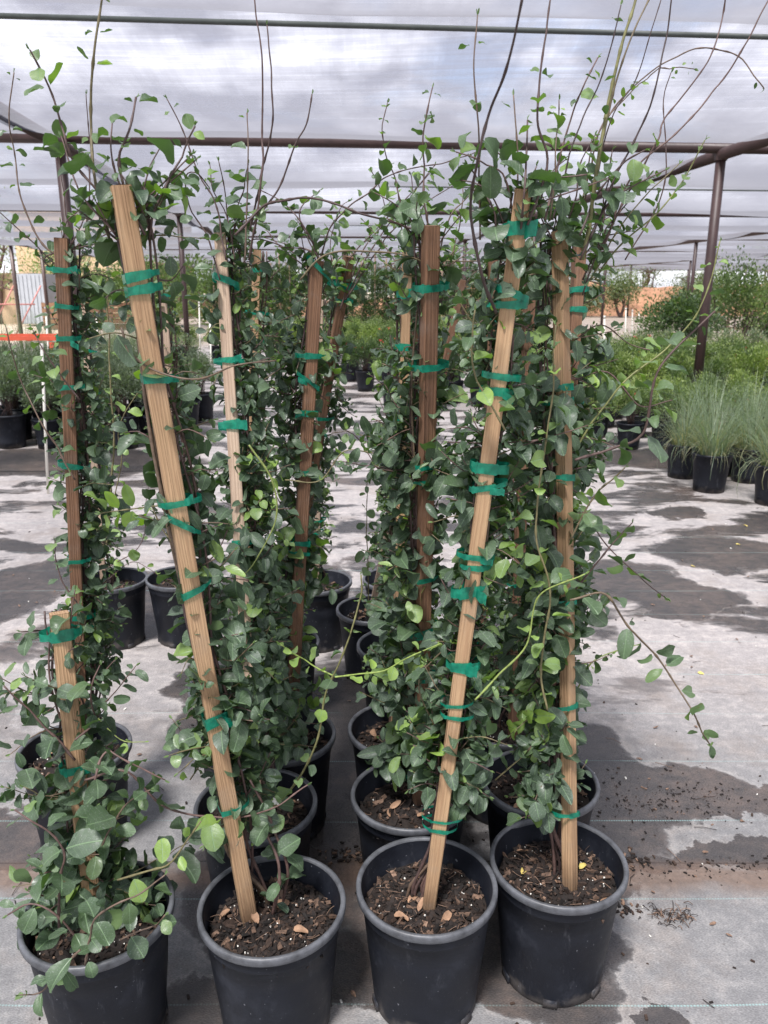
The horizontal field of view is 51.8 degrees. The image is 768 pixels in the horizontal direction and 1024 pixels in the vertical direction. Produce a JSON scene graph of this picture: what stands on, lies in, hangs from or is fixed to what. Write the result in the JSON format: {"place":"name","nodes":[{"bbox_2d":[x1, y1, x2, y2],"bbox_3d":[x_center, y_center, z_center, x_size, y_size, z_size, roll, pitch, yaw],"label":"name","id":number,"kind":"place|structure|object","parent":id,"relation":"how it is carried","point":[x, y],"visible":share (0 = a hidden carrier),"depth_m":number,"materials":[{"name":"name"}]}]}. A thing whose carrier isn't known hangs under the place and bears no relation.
{"place":"outdoors","nodes":[
{"label":"outdoors","id":0,"kind":"place"},
{"bbox_2d":[0,298,42,361],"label":"shrub","id":1,"kind":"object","parent":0,"point":[22,345],"depth_m":12.94,"materials":[{"name":"green plant"}]},
{"bbox_2d":[115,310,155,367],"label":"potted grass","id":2,"kind":"object","parent":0,"point":[131,340],"depth_m":12.97,"materials":[{"name":"green plant"}]},
{"bbox_2d":[124,292,208,327],"bbox_3d":[-6.399,-5.765,23.312,2.564,1.403,2.585,0,16,0],"label":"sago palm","id":3,"kind":"object","parent":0,"point":[178,308],"visible":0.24,"depth_m":22.98,"materials":[{"name":"green plant"}]},
{"bbox_2d":[0,292,767,1023],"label":"ground","id":4,"kind":"structure","parent":0,"point":[676,536],"depth_m":2.71,"materials":[{"name":"concrete"}]},
{"bbox_2d":[0,339,29,404],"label":"potted shrub","id":5,"kind":"object","parent":4,"relation":"on","point":[5,348],"visible":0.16,"depth_m":9.04,"materials":[{"name":"green plant"}]},
{"bbox_2d":[0,353,31,448],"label":"potted shrub","id":6,"kind":"object","parent":4,"relation":"on","point":[12,429],"visible":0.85,"depth_m":7.49,"materials":[{"name":"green plant"}]},
{"bbox_2d":[0,348,33,439],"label":"potted shrub","id":7,"kind":"object","parent":4,"relation":"on","point":[17,407],"visible":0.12,"depth_m":7.93,"materials":[{"name":"green plant"}]},
{"bbox_2d":[0,245,37,323],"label":"tree","id":8,"kind":"object","parent":4,"relation":"on","point":[4,250],"visible":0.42,"depth_m":33.92,"materials":[{"name":"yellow plant"}]},
{"bbox_2d":[0,273,40,323],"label":"building","id":9,"kind":"structure","parent":4,"relation":"on","point":[5,295],"depth_m":34.80,"materials":[{"name":"beige paint"}]},
{"bbox_2d":[0,285,40,331],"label":"pipe trellis","id":10,"kind":"object","parent":4,"relation":"on","point":[4,304],"visible":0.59,"depth_m":26.27,"materials":[{"name":"metal"}]},
{"bbox_2d":[0,334,55,355],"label":"orange bench","id":11,"kind":"object","parent":4,"relation":"on","point":[30,337],"visible":0.48,"depth_m":11.18,"materials":[{"name":"paint"}]},
{"bbox_2d":[12,274,56,323],"bbox_3d":[-14.600,-9.120,33.777,1.300,2.000,2.430,0,16,0],"label":"storage container","id":12,"kind":"object","parent":4,"relation":"on","point":[28,285],"visible":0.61,"depth_m":32.62,"materials":[{"name":"metal"}]},
{"bbox_2d":[16,275,44,322],"bbox_3d":[-14.605,-8.797,32.627,1.250,1.900,0.040,0,16,0],"label":"door","id":13,"kind":"structure","parent":12,"relation":"in","point":[16,275],"depth_m":32.56,"materials":[{"name":"metal"}]},
{"bbox_2d":[15,364,61,448],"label":"potted shrub","id":14,"kind":"object","parent":4,"relation":"on","point":[52,426],"visible":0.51,"depth_m":7.45,"materials":[{"name":"green plant"}]},
{"bbox_2d":[18,345,60,417],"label":"potted shrub","id":15,"kind":"object","parent":4,"relation":"on","point":[46,359],"visible":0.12,"depth_m":8.18,"materials":[{"name":"green plant"}]},
{"bbox_2d":[21,359,61,417],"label":"potted shrub","id":16,"kind":"object","parent":4,"relation":"on","point":[35,368],"visible":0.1,"depth_m":7.80,"materials":[{"name":"green plant"}]},
{"bbox_2d":[40,343,49,493],"bbox_3d":[-2.460,-0.664,5.734,0.100,1.097,0.024,0,16,0],"label":"pvc pole","id":17,"kind":"object","parent":4,"relation":"on","point":[45,433],"visible":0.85,"depth_m":5.75,"materials":[{"name":"plastic"}]},
{"bbox_2d":[41,302,57,329],"bbox_3d":[-12.300,-7.464,30.103,1.010,1.020,1.030,0,16,0],"label":"wooden crate","id":18,"kind":"object","parent":4,"relation":"on","point":[51,304],"visible":0.29,"depth_m":29.61,"materials":[{"name":"brown wood"}]},
{"bbox_2d":[3,247,103,277],"bbox_3d":[-14.482,-11.011,35.928,4.949,4.768,6.186,-9,18,-28],"label":"tree","id":19,"kind":"object","parent":4,"relation":"on","point":[50,264],"visible":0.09,"depth_m":36.00,"materials":[{"name":"beige plant"}]},
{"bbox_2d":[0,68,148,847],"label":"potted vine","id":20,"kind":"object","parent":4,"relation":"on","point":[81,538],"visible":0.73,"depth_m":1.96,"materials":[{"name":"green plant"}]},
{"bbox_2d":[15,212,194,316],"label":"building","id":21,"kind":"structure","parent":4,"relation":"on","point":[18,252],"depth_m":40.08,"materials":[{"name":"beige paint"}]},
{"bbox_2d":[103,302,132,328],"bbox_3d":[-10.000,-7.464,30.103,1.010,1.020,1.030,0,16,0],"label":"wooden crate","id":22,"kind":"object","parent":4,"relation":"on","point":[117,321],"visible":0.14,"depth_m":29.61,"materials":[{"name":"brown wood"}]},
{"bbox_2d":[98,355,141,449],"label":"potted shrub","id":23,"kind":"object","parent":4,"relation":"on","point":[121,386],"visible":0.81,"depth_m":7.41,"materials":[{"name":"green plant"}]},
{"bbox_2d":[79,272,172,650],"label":"potted vine","id":24,"kind":"object","parent":4,"relation":"on","point":[132,634],"visible":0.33,"depth_m":3.27,"materials":[{"name":"plant"}]},
{"bbox_2d":[128,367,148,433],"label":"potted shrub","id":25,"kind":"object","parent":4,"relation":"on","point":[141,422],"visible":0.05,"depth_m":8.29,"materials":[{"name":"green plant"}]},
{"bbox_2d":[82,253,212,322],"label":"clipped hedge","id":26,"kind":"object","parent":4,"relation":"on","point":[120,285],"visible":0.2,"depth_m":31.03,"materials":[{"name":"green plant"}]},
{"bbox_2d":[0,586,311,1023],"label":"potted vine","id":27,"kind":"object","parent":4,"relation":"on","point":[96,922],"visible":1,"depth_m":1.51,"materials":[{"name":"plant"}]},
{"bbox_2d":[145,275,211,648],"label":"potted vine","id":28,"kind":"object","parent":4,"relation":"on","point":[162,593],"visible":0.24,"depth_m":3.27,"materials":[{"name":"plant"}]},
{"bbox_2d":[24,0,345,1023],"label":"potted vine","id":29,"kind":"object","parent":4,"relation":"on","point":[270,918],"visible":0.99,"depth_m":1.44,"materials":[{"name":"green plant"}]},
{"bbox_2d":[172,350,202,431],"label":"potted shrub","id":30,"kind":"object","parent":4,"relation":"on","point":[194,413],"visible":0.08,"depth_m":8.25,"materials":[{"name":"green plant"}]},
{"bbox_2d":[173,333,201,363],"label":"potted shrub","id":31,"kind":"object","parent":4,"relation":"on","point":[185,345],"visible":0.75,"depth_m":15.29,"materials":[{"name":"green plant"}]},
{"bbox_2d":[185,345,215,420],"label":"potted shrub","id":32,"kind":"object","parent":4,"relation":"on","point":[205,407],"visible":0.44,"depth_m":9.09,"materials":[{"name":"green plant"}]},
{"bbox_2d":[202,325,221,358],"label":"potted shrub","id":33,"kind":"object","parent":4,"relation":"on","point":[213,347],"visible":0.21,"depth_m":17.00,"materials":[{"name":"green plant"}]},
{"bbox_2d":[204,266,219,339],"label":"staked vine","id":34,"kind":"object","parent":4,"relation":"on","point":[213,288],"visible":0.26,"depth_m":23.40,"materials":[{"name":"green plant"}]},
{"bbox_2d":[171,256,305,325],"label":"clipped hedge","id":35,"kind":"object","parent":4,"relation":"on","point":[201,283],"visible":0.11,"depth_m":28.35,"materials":[{"name":"green plant"}]},
{"bbox_2d":[187,217,307,777],"bbox_3d":[-0.416,-0.009,2.342,0.313,1.669,0.409,10,19,33],"label":"potted vine","id":36,"kind":"object","parent":4,"relation":"on","point":[279,315],"visible":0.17,"depth_m":2.25,"materials":[{"name":"plant"}]},
{"bbox_2d":[259,258,274,322],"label":"staked vine","id":37,"kind":"object","parent":4,"relation":"on","point":[268,293],"visible":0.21,"depth_m":23.61,"materials":[{"name":"green plant"}]},
{"bbox_2d":[269,253,288,322],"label":"staked vine","id":38,"kind":"object","parent":4,"relation":"on","point":[277,265],"visible":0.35,"depth_m":23.41,"materials":[{"name":"green plant"}]},
{"bbox_2d":[279,262,300,319],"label":"staked vine","id":39,"kind":"object","parent":4,"relation":"on","point":[289,295],"visible":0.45,"depth_m":23.29,"materials":[{"name":"green plant"}]},
{"bbox_2d":[163,0,440,881],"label":"potted vine","id":40,"kind":"object","parent":4,"relation":"on","point":[249,500],"visible":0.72,"depth_m":1.86,"materials":[{"name":"plant"}]},
{"bbox_2d":[296,270,360,652],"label":"potted vine","id":41,"kind":"object","parent":4,"relation":"on","point":[323,620],"visible":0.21,"depth_m":3.27,"materials":[{"name":"plant"}]},
{"bbox_2d":[339,331,363,381],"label":"flowering shrub","id":42,"kind":"object","parent":4,"relation":"on","point":[351,378],"visible":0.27,"depth_m":12.94,"materials":[{"name":"green plant"}]},
{"bbox_2d":[342,323,365,369],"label":"potted shrub","id":43,"kind":"object","parent":4,"relation":"on","point":[354,330],"visible":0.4,"depth_m":14.73,"materials":[{"name":"green plant"}]},
{"bbox_2d":[234,149,476,840],"bbox_3d":[-0.100,0.020,2.046,0.652,1.774,0.398,0,16,0],"label":"potted vine","id":44,"kind":"object","parent":4,"relation":"on","point":[308,366],"visible":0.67,"depth_m":2.00,"materials":[{"name":"green plant"}]},
{"bbox_2d":[263,162,452,709],"bbox_3d":[-0.154,-0.122,2.506,0.748,1.799,0.316,6,17,21],"label":"potted vine","id":45,"kind":"object","parent":4,"relation":"on","point":[345,285],"visible":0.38,"depth_m":2.34,"materials":[{"name":"green plant"}]},
{"bbox_2d":[347,333,378,391],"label":"potted plant","id":46,"kind":"object","parent":4,"relation":"on","point":[358,354],"visible":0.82,"depth_m":11.68,"materials":[{"name":"green plant"}]},
{"bbox_2d":[353,254,373,322],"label":"staked vine","id":47,"kind":"object","parent":4,"relation":"on","point":[361,309],"visible":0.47,"depth_m":23.66,"materials":[{"name":"green plant"}]},
{"bbox_2d":[356,322,384,369],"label":"potted shrub","id":48,"kind":"object","parent":4,"relation":"on","point":[373,330],"visible":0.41,"depth_m":14.53,"materials":[{"name":"green plant"}]},
{"bbox_2d":[365,264,384,321],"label":"staked vine","id":49,"kind":"object","parent":4,"relation":"on","point":[374,296],"visible":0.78,"depth_m":23.55,"materials":[{"name":"green plant"}]},
{"bbox_2d":[368,323,395,380],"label":"potted plant","id":50,"kind":"object","parent":4,"relation":"on","point":[379,337],"visible":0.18,"depth_m":13.13,"materials":[{"name":"green plant"}]},
{"bbox_2d":[368,333,397,406],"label":"potted plant","id":51,"kind":"object","parent":4,"relation":"on","point":[382,358],"visible":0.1,"depth_m":10.07,"materials":[{"name":"green plant"}]},
{"bbox_2d":[0,0,767,410],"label":"shade structure","id":52,"kind":"object","parent":4,"relation":"on","point":[722,192],"visible":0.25,"depth_m":5.96,"materials":[{"name":"fabric"}]},
{"bbox_2d":[0,501,767,1023],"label":"leaf litter","id":53,"kind":"object","parent":4,"relation":"on","point":[626,907],"visible":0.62,"depth_m":2.10,"materials":[{"name":"plant"}]},
{"bbox_2d":[377,259,393,323],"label":"staked vine","id":54,"kind":"object","parent":4,"relation":"on","point":[385,288],"visible":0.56,"depth_m":23.55,"materials":[{"name":"green plant"}]},
{"bbox_2d":[336,244,472,684],"bbox_3d":[-0.042,-0.115,2.746,0.446,1.655,0.766,9,18,29],"label":"potted vine","id":55,"kind":"object","parent":4,"relation":"on","point":[346,610],"visible":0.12,"depth_m":2.98,"materials":[{"name":"plant"}]},
{"bbox_2d":[341,98,468,777],"bbox_3d":[0.051,-0.043,2.070,0.309,1.881,0.367,0,16,0],"label":"potted vine","id":56,"kind":"object","parent":4,"relation":"on","point":[366,725],"visible":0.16,"depth_m":2.13,"materials":[{"name":"green plant"}]},
{"bbox_2d":[338,82,474,862],"bbox_3d":[0.059,0.067,1.779,0.305,1.829,0.502,0,16,0],"label":"potted vine","id":57,"kind":"object","parent":4,"relation":"on","point":[386,809],"visible":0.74,"depth_m":1.64,"materials":[{"name":"green plant"}]},
{"bbox_2d":[357,242,468,706],"bbox_3d":[0.047,-0.048,2.612,0.335,1.599,0.325,15,22,42],"label":"potted vine","id":58,"kind":"object","parent":4,"relation":"on","point":[366,641],"visible":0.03,"depth_m":2.70,"materials":[{"name":"green plant"}]},
{"bbox_2d":[363,265,482,594],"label":"potted vine","id":59,"kind":"object","parent":4,"relation":"on","point":[461,285],"visible":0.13,"depth_m":3.06,"materials":[{"name":"green plant"}]},
{"bbox_2d":[460,259,476,322],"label":"staked vine","id":60,"kind":"object","parent":4,"relation":"on","point":[471,292],"visible":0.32,"depth_m":23.47,"materials":[{"name":"green plant"}]},
{"bbox_2d":[444,242,513,695],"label":"potted vine","id":61,"kind":"object","parent":4,"relation":"on","point":[478,283],"visible":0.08,"depth_m":2.46,"materials":[{"name":"green plant"}]},
{"bbox_2d":[356,0,620,1023],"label":"potted vine","id":62,"kind":"object","parent":4,"relation":"on","point":[428,904],"visible":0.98,"depth_m":1.49,"materials":[{"name":"green plant"}]},
{"bbox_2d":[461,224,582,824],"bbox_3d":[0.364,0.077,2.132,0.289,1.618,0.348,13,21,40],"label":"potted vine","id":63,"kind":"object","parent":4,"relation":"on","point":[504,617],"visible":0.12,"depth_m":2.19,"materials":[{"name":"green plant"}]},
{"bbox_2d":[569,279,616,316],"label":"tree","id":64,"kind":"object","parent":4,"relation":"on","point":[590,303],"visible":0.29,"depth_m":43.79,"materials":[{"name":"green plant"}]},
{"bbox_2d":[576,386,619,449],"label":"potted shrub","id":65,"kind":"object","parent":4,"relation":"on","point":[596,428],"visible":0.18,"depth_m":7.41,"materials":[{"name":"green plant"}]},
{"bbox_2d":[478,0,727,1010],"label":"potted vine","id":66,"kind":"object","parent":4,"relation":"on","point":[560,872],"visible":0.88,"depth_m":1.60,"materials":[{"name":"green plant"}]},
{"bbox_2d":[601,374,621,427],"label":"potted shrub","id":67,"kind":"object","parent":4,"relation":"on","point":[611,425],"visible":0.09,"depth_m":8.64,"materials":[{"name":"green plant"}]},
{"bbox_2d":[594,350,639,418],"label":"potted shrub","id":68,"kind":"object","parent":4,"relation":"on","point":[618,367],"visible":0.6,"depth_m":9.10,"materials":[{"name":"green plant"}]},
{"bbox_2d":[483,0,767,847],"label":"potted vine","id":69,"kind":"object","parent":4,"relation":"on","point":[500,806],"visible":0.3,"depth_m":1.61,"materials":[{"name":"green plant"}]},
{"bbox_2d":[591,264,660,317],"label":"tree","id":70,"kind":"object","parent":4,"relation":"on","point":[619,289],"visible":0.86,"depth_m":42.90,"materials":[{"name":"green plant"}]},
{"bbox_2d":[607,375,654,449],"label":"potted shrub","id":71,"kind":"object","parent":4,"relation":"on","point":[627,424],"visible":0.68,"depth_m":7.43,"materials":[{"name":"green plant"}]},
{"bbox_2d":[614,333,648,382],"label":"potted shrub","id":72,"kind":"object","parent":4,"relation":"on","point":[634,342],"visible":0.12,"depth_m":10.32,"materials":[{"name":"green plant"}]},
{"bbox_2d":[613,338,650,397],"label":"potted shrub","id":73,"kind":"object","parent":4,"relation":"on","point":[629,350],"visible":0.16,"depth_m":9.74,"materials":[{"name":"green plant"}]},
{"bbox_2d":[617,382,655,437],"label":"potted shrub","id":74,"kind":"object","parent":4,"relation":"on","point":[637,417],"visible":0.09,"depth_m":8.05,"materials":[{"name":"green plant"}]},
{"bbox_2d":[614,266,676,287],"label":"tree","id":75,"kind":"object","parent":4,"relation":"on","point":[646,271],"visible":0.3,"depth_m":50.25,"materials":[{"name":"green plant"}]},
{"bbox_2d":[626,350,669,415],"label":"potted shrub","id":76,"kind":"object","parent":4,"relation":"on","point":[650,368],"visible":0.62,"depth_m":9.15,"materials":[{"name":"green plant"}]},
{"bbox_2d":[642,382,691,449],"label":"potted shrub","id":77,"kind":"object","parent":4,"relation":"on","point":[659,437],"visible":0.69,"depth_m":7.42,"materials":[{"name":"green plant"}]},
{"bbox_2d":[654,374,691,435],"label":"potted shrub","id":78,"kind":"object","parent":4,"relation":"on","point":[676,381],"visible":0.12,"depth_m":8.02,"materials":[{"name":"green plant"}]},
{"bbox_2d":[659,346,694,417],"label":"potted shrub","id":79,"kind":"object","parent":4,"relation":"on","point":[682,359],"visible":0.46,"depth_m":9.14,"materials":[{"name":"green plant"}]},
{"bbox_2d":[663,370,692,418],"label":"potted shrub","id":80,"kind":"object","parent":4,"relation":"on","point":[678,374],"visible":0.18,"depth_m":8.55,"materials":[{"name":"green plant"}]},
{"bbox_2d":[631,285,728,341],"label":"round bush","id":81,"kind":"object","parent":4,"relation":"on","point":[675,314],"visible":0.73,"depth_m":14.55,"materials":[{"name":"green plant"}]},
{"bbox_2d":[652,274,718,306],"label":"tree","id":82,"kind":"object","parent":4,"relation":"on","point":[674,288],"visible":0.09,"depth_m":42.77,"materials":[{"name":"green plant"}]},
{"bbox_2d":[655,269,727,286],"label":"tree","id":83,"kind":"object","parent":4,"relation":"on","point":[685,274],"visible":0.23,"depth_m":54.42,"materials":[{"name":"green plant"}]},
{"bbox_2d":[682,338,720,361],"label":"potted shrub","id":84,"kind":"object","parent":4,"relation":"on","point":[709,354],"visible":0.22,"depth_m":10.26,"materials":[{"name":"green plant"}]},
{"bbox_2d":[679,378,726,422],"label":"potted shrub","id":85,"kind":"object","parent":4,"relation":"on","point":[706,390],"visible":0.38,"depth_m":7.41,"materials":[{"name":"green plant"}]},
{"bbox_2d":[687,372,720,416],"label":"potted shrub","id":86,"kind":"object","parent":4,"relation":"on","point":[708,379],"visible":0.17,"depth_m":7.97,"materials":[{"name":"green plant"}]},
{"bbox_2d":[703,353,739,414],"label":"potted shrub","id":87,"kind":"object","parent":4,"relation":"on","point":[716,366],"visible":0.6,"depth_m":9.12,"materials":[{"name":"green plant"}]},
{"bbox_2d":[681,245,767,344],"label":"round bush","id":88,"kind":"object","parent":4,"relation":"on","point":[738,290],"visible":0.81,"depth_m":15.42,"materials":[{"name":"green plant"}]},
{"bbox_2d":[716,338,744,386],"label":"potted shrub","id":89,"kind":"object","parent":4,"relation":"on","point":[731,349],"visible":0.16,"depth_m":10.32,"materials":[{"name":"green plant"}]},
{"bbox_2d":[719,382,756,425],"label":"potted shrub","id":90,"kind":"object","parent":4,"relation":"on","point":[736,396],"visible":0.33,"depth_m":7.40,"materials":[{"name":"green plant"}]},
{"bbox_2d":[726,367,764,396],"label":"potted shrub","id":91,"kind":"object","parent":4,"relation":"on","point":[739,376],"visible":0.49,"depth_m":8.60,"materials":[{"name":"green plant"}]},
{"bbox_2d":[729,343,767,414],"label":"potted shrub","id":92,"kind":"object","parent":4,"relation":"on","point":[761,359],"visible":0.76,"depth_m":9.11,"materials":[{"name":"green plant"}]},
{"bbox_2d":[729,328,767,345],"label":"potted shrub","id":93,"kind":"object","parent":4,"relation":"on","point":[754,337],"visible":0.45,"depth_m":13.39,"materials":[{"name":"green plant"}]},
{"bbox_2d":[731,307,767,343],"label":"round bush","id":94,"kind":"object","parent":4,"relation":"on","point":[761,324],"visible":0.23,"depth_m":16.42,"materials":[{"name":"green plant"}]},
{"bbox_2d":[738,338,767,392],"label":"potted shrub","id":95,"kind":"object","parent":4,"relation":"on","point":[746,351],"visible":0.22,"depth_m":9.77,"materials":[{"name":"green plant"}]},
{"bbox_2d":[0,4,767,290],"label":"sky","id":96,"kind":"structure","parent":0,"point":[391,40],"materials":[{"name":"white"}]},
{"bbox_2d":[443,337,467,403],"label":"potted plant","id":97,"kind":"object","parent":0,"point":[458,382],"visible":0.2,"depth_m":10.39,"materials":[{"name":"green plant"}]},
{"bbox_2d":[459,348,484,406],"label":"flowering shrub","id":98,"kind":"object","parent":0,"point":[473,394],"visible":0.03,"depth_m":10.18,"materials":[{"name":"green plant"}]},
{"bbox_2d":[190,281,764,315],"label":"earth bank","id":99,"kind":"structure","parent":0,"point":[649,292],"depth_m":46.70,"materials":[{"name":"soil"}]},
{"bbox_2d":[624,371,752,479],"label":"potted grass","id":100,"kind":"object","parent":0,"point":[680,468],"depth_m":6.28,"materials":[{"name":"plant"}]},
{"bbox_2d":[640,372,767,493],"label":"potted grass","id":101,"kind":"object","parent":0,"point":[712,460],"depth_m":5.84,"materials":[{"name":"plant"}]},
{"bbox_2d":[654,362,760,443],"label":"potted grass","id":102,"kind":"object","parent":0,"point":[699,409],"depth_m":6.75,"materials":[{"name":"green plant"}]},
{"bbox_2d":[672,368,767,476],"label":"potted grass","id":103,"kind":"object","parent":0,"point":[730,468],"depth_m":6.34,"materials":[{"name":"plant"}]},
{"bbox_2d":[693,372,767,483],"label":"potted grass","id":104,"kind":"object","parent":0,"point":[749,470],"depth_m":6.14,"materials":[{"name":"plant"}]},
{"bbox_2d":[712,374,767,505],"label":"potted grass","id":105,"kind":"object","parent":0,"point":[761,481],"depth_m":5.54,"materials":[{"name":"plant"}]},
{"bbox_2d":[718,366,767,440],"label":"potted grass","id":106,"kind":"object","parent":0,"point":[757,399],"depth_m":6.76,"materials":[{"name":"plant"}]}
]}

